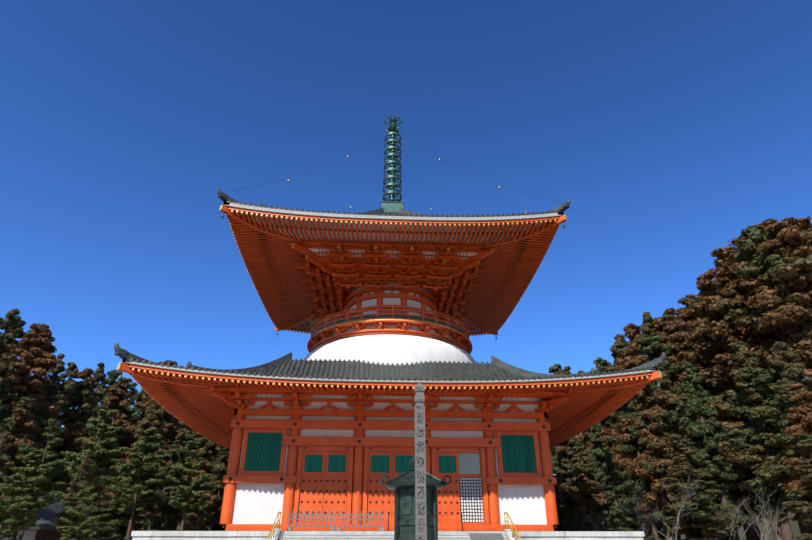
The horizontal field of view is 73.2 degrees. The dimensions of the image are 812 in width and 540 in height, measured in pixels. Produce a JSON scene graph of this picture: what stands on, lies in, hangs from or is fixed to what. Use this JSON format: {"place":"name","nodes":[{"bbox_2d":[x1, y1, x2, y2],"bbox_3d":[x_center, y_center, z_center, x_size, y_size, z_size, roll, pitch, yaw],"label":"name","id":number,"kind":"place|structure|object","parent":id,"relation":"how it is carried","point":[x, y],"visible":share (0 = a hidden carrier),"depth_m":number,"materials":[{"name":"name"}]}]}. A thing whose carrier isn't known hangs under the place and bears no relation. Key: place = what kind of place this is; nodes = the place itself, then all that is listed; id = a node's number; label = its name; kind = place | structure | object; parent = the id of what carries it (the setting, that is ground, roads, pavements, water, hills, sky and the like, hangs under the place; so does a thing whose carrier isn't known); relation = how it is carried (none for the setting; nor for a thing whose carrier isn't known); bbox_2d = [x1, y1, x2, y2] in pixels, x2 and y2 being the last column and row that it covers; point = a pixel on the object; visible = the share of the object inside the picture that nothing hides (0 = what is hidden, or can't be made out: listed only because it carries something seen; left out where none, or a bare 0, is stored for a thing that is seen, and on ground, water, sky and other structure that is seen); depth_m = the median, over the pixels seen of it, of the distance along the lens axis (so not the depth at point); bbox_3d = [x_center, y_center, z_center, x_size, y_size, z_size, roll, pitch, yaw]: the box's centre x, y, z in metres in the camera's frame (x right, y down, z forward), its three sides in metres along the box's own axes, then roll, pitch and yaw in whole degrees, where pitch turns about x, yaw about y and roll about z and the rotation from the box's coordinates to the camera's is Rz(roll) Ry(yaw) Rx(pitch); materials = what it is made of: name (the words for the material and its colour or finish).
{"place":"outdoors","nodes":[
{"label":"outdoors","id":0,"kind":"place"},
{"bbox_2d":[12,530,88,539],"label":"neighbour hall walls","id":1,"kind":"structure","parent":0,"point":[47,535],"depth_m":51.52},
{"bbox_2d":[0,530,36,539],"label":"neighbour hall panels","id":2,"kind":"object","parent":1,"relation":"attached to","point":[29,534],"visible":0.38,"depth_m":49.94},
{"bbox_2d":[1,494,112,531],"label":"neighbour hall roof","id":3,"kind":"structure","parent":1,"relation":"on","point":[44,521],"depth_m":50.76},
{"bbox_2d":[287,511,383,530],"bbox_3d":[-4.215,15.171,33.010,5.800,1.120,0.500,1,-27,-3],"label":"wood fence","id":4,"kind":"object","parent":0,"point":[289,528],"visible":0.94,"depth_m":33.01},
{"bbox_2d":[203,385,577,530],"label":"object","id":5,"kind":"object","parent":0,"point":[357,475],"depth_m":37.61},
{"bbox_2d":[222,422,556,528],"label":"body fittings","id":6,"kind":"object","parent":5,"relation":"on","point":[359,441],"visible":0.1,"depth_m":36.60,"materials":[{"name":"grey"}]},
{"bbox_2d":[130,368,649,448],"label":"roof rafters","id":7,"kind":"object","parent":5,"relation":"on","point":[206,414],"visible":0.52,"depth_m":39.52,"materials":[{"name":"wood"}]},
{"bbox_2d":[132,368,647,427],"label":"roof rafter caps","id":8,"kind":"object","parent":7,"relation":"attached to","point":[389,386],"visible":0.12,"depth_m":33.98,"materials":[{"name":"yellow"}]},
{"bbox_2d":[244,432,536,473],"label":"body louvres","id":9,"kind":"object","parent":5,"relation":"on","point":[263,453],"visible":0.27,"depth_m":37.58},
{"bbox_2d":[459,477,483,522],"bbox_3d":[4.419,15.480,36.846,1.560,2.860,0.050,1,-27,-3],"label":"lattice door","id":10,"kind":"structure","parent":5,"relation":"attached to","point":[471,499],"depth_m":36.82,"materials":[{"name":"black"}]},
{"bbox_2d":[0,0,811,474],"label":"sky","id":11,"kind":"structure","parent":0,"point":[669,130],"materials":[{"name":"blue"}]},
{"bbox_2d":[381,457,451,539],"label":"bronze lantern","id":12,"kind":"object","parent":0,"point":[402,485],"visible":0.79,"depth_m":17.46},
{"bbox_2d":[54,437,801,539],"bbox_3d":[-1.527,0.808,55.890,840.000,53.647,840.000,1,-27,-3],"label":"forest hill","id":13,"kind":"structure","parent":0,"point":[795,528],"depth_m":146.64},
{"label":"ground","id":14,"kind":"structure","parent":0,"visible":0},
{"bbox_2d":[0,433,10,494],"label":"tree","id":15,"kind":"object","parent":14,"relation":"on","point":[4,456],"visible":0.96,"depth_m":39.69,"materials":[{"name":"green plant"}]},
{"bbox_2d":[0,378,19,435],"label":"tree","id":16,"kind":"object","parent":14,"relation":"on","point":[8,384],"visible":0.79,"depth_m":66.43,"materials":[{"name":"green plant"}]},
{"bbox_2d":[0,308,20,408],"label":"tree","id":17,"kind":"object","parent":14,"relation":"on","point":[10,325],"visible":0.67,"depth_m":77.83,"materials":[{"name":"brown plant"}]},
{"bbox_2d":[1,315,26,394],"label":"tree","id":18,"kind":"object","parent":14,"relation":"on","point":[20,332],"visible":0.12,"depth_m":98.33,"materials":[{"name":"brown plant"}]},
{"bbox_2d":[0,473,37,539],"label":"tree","id":19,"kind":"object","parent":14,"relation":"on","point":[21,489],"visible":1,"depth_m":29.73,"materials":[{"name":"green plant"}]},
{"bbox_2d":[0,397,40,530],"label":"tree","id":20,"kind":"object","parent":14,"relation":"on","point":[18,422],"visible":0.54,"depth_m":54.80,"materials":[{"name":"green plant"}]},
{"bbox_2d":[0,452,56,539],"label":"tree","id":21,"kind":"object","parent":14,"relation":"on","point":[33,467],"visible":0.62,"depth_m":36.72,"materials":[{"name":"green plant"}]},
{"bbox_2d":[0,323,62,470],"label":"tree","id":22,"kind":"object","parent":14,"relation":"on","point":[35,351],"visible":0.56,"depth_m":71.52,"materials":[{"name":"brown plant"}]},
{"bbox_2d":[5,419,69,539],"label":"tree","id":23,"kind":"object","parent":14,"relation":"on","point":[51,434],"visible":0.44,"depth_m":47.24,"materials":[{"name":"green plant"}]},
{"bbox_2d":[23,353,65,482],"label":"tree","id":24,"kind":"object","parent":14,"relation":"on","point":[53,387],"visible":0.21,"depth_m":82.85,"materials":[{"name":"green plant"}]},
{"bbox_2d":[43,362,79,450],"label":"tree","id":25,"kind":"object","parent":14,"relation":"on","point":[72,370],"visible":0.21,"depth_m":103.59,"materials":[{"name":"green plant"}]},
{"bbox_2d":[25,367,98,499],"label":"tree","id":26,"kind":"object","parent":14,"relation":"on","point":[81,393],"visible":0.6,"depth_m":76.08,"materials":[{"name":"green plant"}]},
{"bbox_2d":[51,452,94,538],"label":"tree","id":27,"kind":"object","parent":14,"relation":"on","point":[84,475],"visible":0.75,"depth_m":39.66,"materials":[{"name":"green plant"}]},
{"bbox_2d":[56,484,98,539],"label":"tree","id":28,"kind":"object","parent":14,"relation":"on","point":[73,529],"visible":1,"depth_m":34.05,"materials":[{"name":"green plant"}]},
{"bbox_2d":[61,362,108,491],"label":"tree","id":29,"kind":"object","parent":14,"relation":"on","point":[100,391],"visible":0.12,"depth_m":95.34,"materials":[{"name":"green plant"}]},
{"bbox_2d":[49,409,130,534],"bbox_3d":[-26.170,18.098,44.955,6.719,13.344,5.604,-22,-34,37],"label":"tree","id":30,"kind":"object","parent":14,"relation":"on","point":[101,454],"visible":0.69,"depth_m":45.99,"materials":[{"name":"green plant"}]},
{"bbox_2d":[77,369,122,500],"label":"tree","id":31,"kind":"object","parent":14,"relation":"on","point":[112,377],"visible":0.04,"depth_m":115.56,"materials":[{"name":"green plant"}]},
{"bbox_2d":[75,377,136,533],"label":"tree","id":32,"kind":"object","parent":14,"relation":"on","point":[116,398],"visible":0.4,"depth_m":84.26,"materials":[{"name":"green plant"}]},
{"bbox_2d":[85,458,143,539],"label":"tree","id":33,"kind":"object","parent":14,"relation":"on","point":[104,535],"visible":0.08,"depth_m":65.59,"materials":[{"name":"green plant"}]},
{"bbox_2d":[96,382,137,533],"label":"tree","id":34,"kind":"object","parent":14,"relation":"on","point":[133,390],"visible":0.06,"depth_m":106.11,"materials":[{"name":"green plant"}]},
{"bbox_2d":[87,464,153,539],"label":"tree","id":35,"kind":"object","parent":14,"relation":"on","point":[111,517],"visible":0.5,"depth_m":55.17,"materials":[{"name":"green plant"}]},
{"bbox_2d":[102,386,145,525],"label":"tree","id":36,"kind":"object","parent":14,"relation":"on","point":[136,397],"visible":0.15,"depth_m":98.16,"materials":[{"name":"green plant"}]},
{"bbox_2d":[101,399,168,534],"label":"tree","id":37,"kind":"object","parent":14,"relation":"on","point":[153,415],"visible":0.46,"depth_m":65.74,"materials":[{"name":"green plant"}]},
{"bbox_2d":[106,427,172,539],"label":"tree","id":38,"kind":"object","parent":14,"relation":"on","point":[134,472],"visible":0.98,"depth_m":55.13,"materials":[{"name":"green plant"}]},
{"bbox_2d":[109,361,171,506],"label":"tree","id":39,"kind":"object","parent":14,"relation":"on","point":[141,404],"depth_m":87.44,"materials":[{"name":"green plant"}]},
{"bbox_2d":[112,360,184,514],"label":"tree","id":40,"kind":"object","parent":14,"relation":"on","point":[172,426],"visible":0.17,"depth_m":82.28,"materials":[{"name":"green plant"}]},
{"bbox_2d":[145,420,191,530],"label":"tree","id":41,"kind":"object","parent":14,"relation":"on","point":[179,456],"visible":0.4,"depth_m":72.14,"materials":[{"name":"green plant"}]},
{"bbox_2d":[164,434,216,530],"bbox_3d":[-21.961,23.140,54.673,4.733,12.998,5.310,2,-27,-5],"label":"tree","id":42,"kind":"object","parent":14,"relation":"on","point":[187,491],"visible":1,"depth_m":54.54,"materials":[{"name":"green plant"}]},
{"bbox_2d":[160,427,221,530],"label":"tree","id":43,"kind":"object","parent":14,"relation":"on","point":[178,520],"visible":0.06,"depth_m":81.68,"materials":[{"name":"green plant"}]},
{"bbox_2d":[172,432,221,530],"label":"tree","id":44,"kind":"object","parent":14,"relation":"on","point":[195,520],"visible":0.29,"depth_m":69.13,"materials":[{"name":"green plant"}]},
{"bbox_2d":[197,445,229,530],"bbox_3d":[-21.321,25.428,62.654,4.588,16.033,4.762,10,-28,-19],"label":"tree","id":45,"kind":"object","parent":14,"relation":"on","point":[212,507],"visible":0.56,"depth_m":62.11,"materials":[{"name":"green plant"}]},
{"bbox_2d":[131,529,644,539],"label":"stone platform","id":46,"kind":"structure","parent":14,"relation":"on","point":[263,535],"depth_m":31.75,"materials":[{"name":"stone"}]},
{"bbox_2d":[267,512,521,539],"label":"stair handrails","id":47,"kind":"object","parent":46,"relation":"on","point":[511,527],"visible":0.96,"depth_m":31.39,"materials":[{"name":"gold"}]},
{"bbox_2d":[278,534,507,539],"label":"stone stairs","id":48,"kind":"structure","parent":14,"relation":"on","point":[360,537],"depth_m":31.34,"materials":[{"name":"stone"}]},
{"bbox_2d":[414,383,426,539],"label":"memorial post","id":49,"kind":"object","parent":14,"relation":"on","point":[420,480],"visible":1,"depth_m":15.92,"materials":[{"name":"stone"}]},
{"bbox_2d":[469,533,503,539],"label":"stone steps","id":50,"kind":"structure","parent":14,"relation":"on","point":[486,536],"depth_m":31.47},
{"bbox_2d":[551,451,569,524],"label":"tree","id":51,"kind":"object","parent":14,"relation":"on","point":[561,509],"visible":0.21,"depth_m":72.78,"materials":[{"name":"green plant"}]},
{"bbox_2d":[549,366,589,525],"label":"tree","id":52,"kind":"object","parent":14,"relation":"on","point":[558,459],"visible":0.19,"depth_m":69.58,"materials":[{"name":"green plant"}]},
{"bbox_2d":[553,364,596,522],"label":"tree","id":53,"kind":"object","parent":14,"relation":"on","point":[560,370],"visible":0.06,"depth_m":80.05,"materials":[{"name":"green plant"}]},
{"bbox_2d":[560,437,600,530],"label":"tree","id":54,"kind":"object","parent":14,"relation":"on","point":[570,451],"visible":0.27,"depth_m":67.64,"materials":[{"name":"green plant"}]},
{"bbox_2d":[563,366,598,495],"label":"tree","id":55,"kind":"object","parent":14,"relation":"on","point":[566,369],"visible":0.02,"depth_m":86.99,"materials":[{"name":"green plant"}]},
{"bbox_2d":[568,436,608,530],"bbox_3d":[20.371,26.033,61.706,4.036,14.102,4.188,15,-30,-28],"label":"tree","id":56,"kind":"object","parent":14,"relation":"on","point":[586,484],"visible":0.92,"depth_m":61.46,"materials":[{"name":"green plant"}]},
{"bbox_2d":[574,502,621,530],"bbox_3d":[17.188,23.242,47.378,4.846,6.113,3.534,15,-30,-27],"label":"bare shrub","id":57,"kind":"object","parent":14,"relation":"on","point":[598,520],"visible":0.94,"depth_m":47.59,"materials":[{"name":"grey plant"}]},
{"bbox_2d":[576,370,620,521],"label":"tree","id":58,"kind":"object","parent":14,"relation":"on","point":[607,430],"visible":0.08,"depth_m":88.34,"materials":[{"name":"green plant"}]},
{"bbox_2d":[587,422,615,530],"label":"tree","id":59,"kind":"object","parent":14,"relation":"on","point":[597,456],"visible":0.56,"depth_m":66.23,"materials":[{"name":"green plant"}]},
{"bbox_2d":[593,357,623,483],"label":"tree","id":60,"kind":"object","parent":14,"relation":"on","point":[602,366],"visible":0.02,"depth_m":98.93,"materials":[{"name":"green plant"}]},
{"bbox_2d":[603,451,634,530],"bbox_3d":[20.219,22.836,51.671,2.897,10.862,3.510,10,-28,-19],"label":"tree","id":61,"kind":"object","parent":14,"relation":"on","point":[618,512],"visible":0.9,"depth_m":51.99,"materials":[{"name":"green plant"}]},
{"bbox_2d":[600,470,647,538],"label":"tree","id":62,"kind":"object","parent":14,"relation":"on","point":[607,508],"visible":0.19,"depth_m":61.95,"materials":[{"name":"green plant"}]},
{"bbox_2d":[605,334,657,530],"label":"tree","id":63,"kind":"object","parent":14,"relation":"on","point":[619,346],"visible":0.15,"depth_m":86.14,"materials":[{"name":"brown plant"}]},
{"bbox_2d":[611,487,664,539],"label":"bare shrub","id":64,"kind":"object","parent":14,"relation":"on","point":[642,525],"visible":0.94,"depth_m":42.31,"materials":[{"name":"grey plant"}]},
{"bbox_2d":[612,396,673,539],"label":"tree","id":65,"kind":"object","parent":14,"relation":"on","point":[628,408],"visible":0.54,"depth_m":60.60,"materials":[{"name":"green plant"}]},
{"bbox_2d":[613,323,674,539],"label":"tree","id":66,"kind":"object","parent":14,"relation":"on","point":[632,331],"visible":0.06,"depth_m":96.24,"materials":[{"name":"green plant"}]},
{"bbox_2d":[612,340,678,539],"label":"tree","id":67,"kind":"object","parent":14,"relation":"on","point":[649,432],"visible":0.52,"depth_m":61.20,"materials":[{"name":"green plant"}]},
{"bbox_2d":[622,477,673,538],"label":"tree","id":68,"kind":"object","parent":14,"relation":"on","point":[661,536],"visible":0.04,"depth_m":70.73,"materials":[{"name":"green plant"}]},
{"bbox_2d":[647,317,675,514],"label":"tree","id":69,"kind":"object","parent":14,"relation":"on","point":[656,322],"visible":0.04,"depth_m":90.59,"materials":[{"name":"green plant"}]},
{"bbox_2d":[620,471,705,539],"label":"bare shrub","id":70,"kind":"object","parent":14,"relation":"on","point":[678,520],"visible":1,"depth_m":38.69,"materials":[{"name":"grey plant"}]},
{"bbox_2d":[635,312,704,538],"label":"tree","id":71,"kind":"object","parent":14,"relation":"on","point":[650,350],"visible":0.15,"depth_m":77.91,"materials":[{"name":"green plant"}]},
{"bbox_2d":[647,373,706,502],"bbox_3d":[27.558,19.471,53.916,6.276,18.911,6.382,-18,-32,32],"label":"tree","id":72,"kind":"object","parent":14,"relation":"on","point":[666,418],"visible":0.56,"depth_m":55.28,"materials":[{"name":"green plant"}]},
{"bbox_2d":[660,439,736,539],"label":"tree","id":73,"kind":"object","parent":14,"relation":"on","point":[685,466],"visible":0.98,"depth_m":41.96,"materials":[{"name":"green plant"}]},
{"bbox_2d":[661,308,737,533],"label":"tree","id":74,"kind":"object","parent":14,"relation":"on","point":[676,355],"visible":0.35,"depth_m":80.76,"materials":[{"name":"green plant"}]},
{"bbox_2d":[671,435,746,539],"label":"tree","id":75,"kind":"object","parent":14,"relation":"on","point":[692,439],"visible":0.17,"depth_m":50.61,"materials":[{"name":"green plant"}]},
{"bbox_2d":[667,294,765,539],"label":"tree","id":76,"kind":"object","parent":14,"relation":"on","point":[690,317],"visible":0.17,"depth_m":80.56,"materials":[{"name":"green plant"}]},
{"bbox_2d":[678,363,762,539],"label":"tree","id":77,"kind":"object","parent":14,"relation":"on","point":[711,437],"visible":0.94,"depth_m":52.17,"materials":[{"name":"green plant"}]},
{"bbox_2d":[675,271,782,539],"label":"tree","id":78,"kind":"object","parent":14,"relation":"on","point":[720,334],"visible":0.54,"depth_m":68.81,"materials":[{"name":"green plant"}]},
{"bbox_2d":[700,496,759,539],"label":"bare shrub","id":79,"kind":"object","parent":14,"relation":"on","point":[731,525],"visible":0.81,"depth_m":41.82,"materials":[{"name":"grey plant"}]},
{"bbox_2d":[727,218,778,422],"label":"tree","id":80,"kind":"object","parent":14,"relation":"on","point":[766,223],"visible":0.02,"depth_m":73.60,"materials":[{"name":"brown plant"}]},
{"bbox_2d":[697,246,811,533],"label":"tree","id":81,"kind":"object","parent":14,"relation":"on","point":[726,276],"visible":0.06,"depth_m":76.74,"materials":[{"name":"brown plant"}]},
{"bbox_2d":[716,343,811,539],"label":"tree","id":82,"kind":"object","parent":14,"relation":"on","point":[752,397],"visible":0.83,"depth_m":47.50,"materials":[{"name":"green plant"}]},
{"bbox_2d":[724,224,811,434],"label":"tree","id":83,"kind":"object","parent":14,"relation":"on","point":[754,238],"visible":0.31,"depth_m":64.86,"materials":[{"name":"green plant"}]},
{"bbox_2d":[743,489,793,539],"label":"bare shrub","id":84,"kind":"object","parent":14,"relation":"on","point":[775,520],"visible":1,"depth_m":34.14,"materials":[{"name":"grey plant"}]},
{"bbox_2d":[744,220,811,393],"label":"tree","id":85,"kind":"object","parent":14,"relation":"on","point":[794,294],"visible":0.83,"depth_m":60.50,"materials":[{"name":"brown plant"}]},
{"bbox_2d":[770,341,811,523],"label":"tree","id":86,"kind":"object","parent":14,"relation":"on","point":[793,371],"visible":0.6,"depth_m":44.70,"materials":[{"name":"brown plant"}]},
{"bbox_2d":[778,382,811,492],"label":"tree","id":87,"kind":"object","parent":14,"relation":"on","point":[800,417],"visible":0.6,"depth_m":40.35,"materials":[{"name":"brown plant"}]},
{"bbox_2d":[781,434,811,539],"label":"tree","id":88,"kind":"object","parent":14,"relation":"on","point":[805,446],"visible":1,"depth_m":29.98,"materials":[{"name":"green plant"}]},
{"bbox_2d":[783,216,811,249],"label":"tree","id":89,"kind":"object","parent":14,"relation":"on","point":[803,223],"depth_m":81.72,"materials":[{"name":"brown plant"}]},
{"bbox_3d":[-1.527,13.952,49.337,33.360,1.247,33.360,1,-27,-3],"label":"lower roof soffit","id":90,"kind":"object","parent":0,"visible":0},
{"bbox_2d":[125,363,654,388],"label":"roof eave beams","id":91,"kind":"structure","parent":90,"relation":"attached to","point":[358,384],"depth_m":34.04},
{"bbox_2d":[122,360,657,382],"bbox_3d":[-1.527,13.977,49.324,33.760,1.137,33.760,1,-27,-3],"label":"roof eave","id":92,"kind":"object","parent":91,"relation":"on","point":[379,380],"visible":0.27,"depth_m":33.99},
{"bbox_2d":[122,358,657,387],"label":"roof tiles","id":93,"kind":"object","parent":92,"relation":"on","point":[359,370],"visible":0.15,"depth_m":41.52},
{"bbox_2d":[304,282,475,388],"bbox_3d":[-1.527,7.675,52.466,17.320,10.700,17.320,1,-27,-3],"label":"drum","id":94,"kind":"object","parent":93,"relation":"on","point":[315,342],"depth_m":46.23,"materials":[{"name":"paint"}]},
{"bbox_2d":[313,319,464,335],"bbox_3d":[-1.527,7.604,52.502,15.570,0.110,15.570,1,-27,-3],"label":"gilt balcony band","id":95,"kind":"object","parent":94,"relation":"attached to","point":[389,319],"visible":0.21,"depth_m":46.06,"materials":[{"name":"brown"}]},
{"bbox_2d":[312,315,466,336],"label":"balcony panels","id":96,"kind":"object","parent":94,"relation":"attached to","point":[390,316],"visible":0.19,"depth_m":46.46,"materials":[{"name":"orange"}]},
{"bbox_2d":[290,239,495,323],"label":"roof brackets","id":97,"kind":"object","parent":94,"relation":"on","point":[336,282],"visible":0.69,"depth_m":49.58,"materials":[{"name":"wood"}]},
{"bbox_2d":[305,245,479,315],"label":"bracket boards","id":98,"kind":"object","parent":97,"relation":"on","point":[397,252],"visible":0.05,"depth_m":48.89,"materials":[{"name":"paint"}]},
{"bbox_2d":[239,212,547,332],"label":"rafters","id":99,"kind":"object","parent":97,"relation":"on","point":[378,229],"depth_m":45.31,"materials":[{"name":"paint"}]},
{"bbox_2d":[227,210,559,335],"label":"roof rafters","id":100,"kind":"object","parent":99,"relation":"attached to","point":[278,275],"visible":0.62,"depth_m":50.18,"materials":[{"name":"wood"}]},
{"bbox_2d":[227,210,555,321],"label":"roof rafter caps","id":101,"kind":"object","parent":100,"relation":"attached to","point":[395,223],"visible":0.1,"depth_m":43.22,"materials":[{"name":"yellow"}]},
{"bbox_2d":[226,206,560,334],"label":"roof eave beams","id":102,"kind":"structure","parent":100,"relation":"attached to","point":[304,217],"depth_m":43.45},
{"bbox_2d":[223,202,563,245],"bbox_3d":[-1.527,1.515,55.538,27.160,1.147,27.160,1,-27,-3],"label":"roof edge","id":103,"kind":"object","parent":102,"relation":"on","point":[305,213],"visible":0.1,"depth_m":43.20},
{"bbox_2d":[223,200,563,285],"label":"roof tiles","id":104,"kind":"object","parent":103,"relation":"on","point":[391,213],"visible":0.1,"depth_m":43.39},
{"bbox_2d":[380,115,403,212],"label":"spire","id":105,"kind":"structure","parent":104,"relation":"on","point":[391,204],"depth_m":61.47,"materials":[{"name":"green metal"}]},
{"bbox_2d":[217,188,569,243],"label":"roof ridges","id":106,"kind":"object","parent":104,"relation":"attached to","point":[222,196],"visible":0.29,"depth_m":44.52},
{"bbox_2d":[220,205,566,334],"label":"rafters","id":107,"kind":"object","parent":99,"relation":"on","point":[227,211],"visible":0.67,"depth_m":45.72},
{"bbox_2d":[114,343,665,377],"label":"roof ridges","id":108,"kind":"object","parent":93,"relation":"attached to","point":[121,353],"visible":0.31,"depth_m":40.06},
{"bbox_2d":[119,363,660,391],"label":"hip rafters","id":109,"kind":"object","parent":90,"relation":"on","point":[124,367],"visible":0.17,"depth_m":35.45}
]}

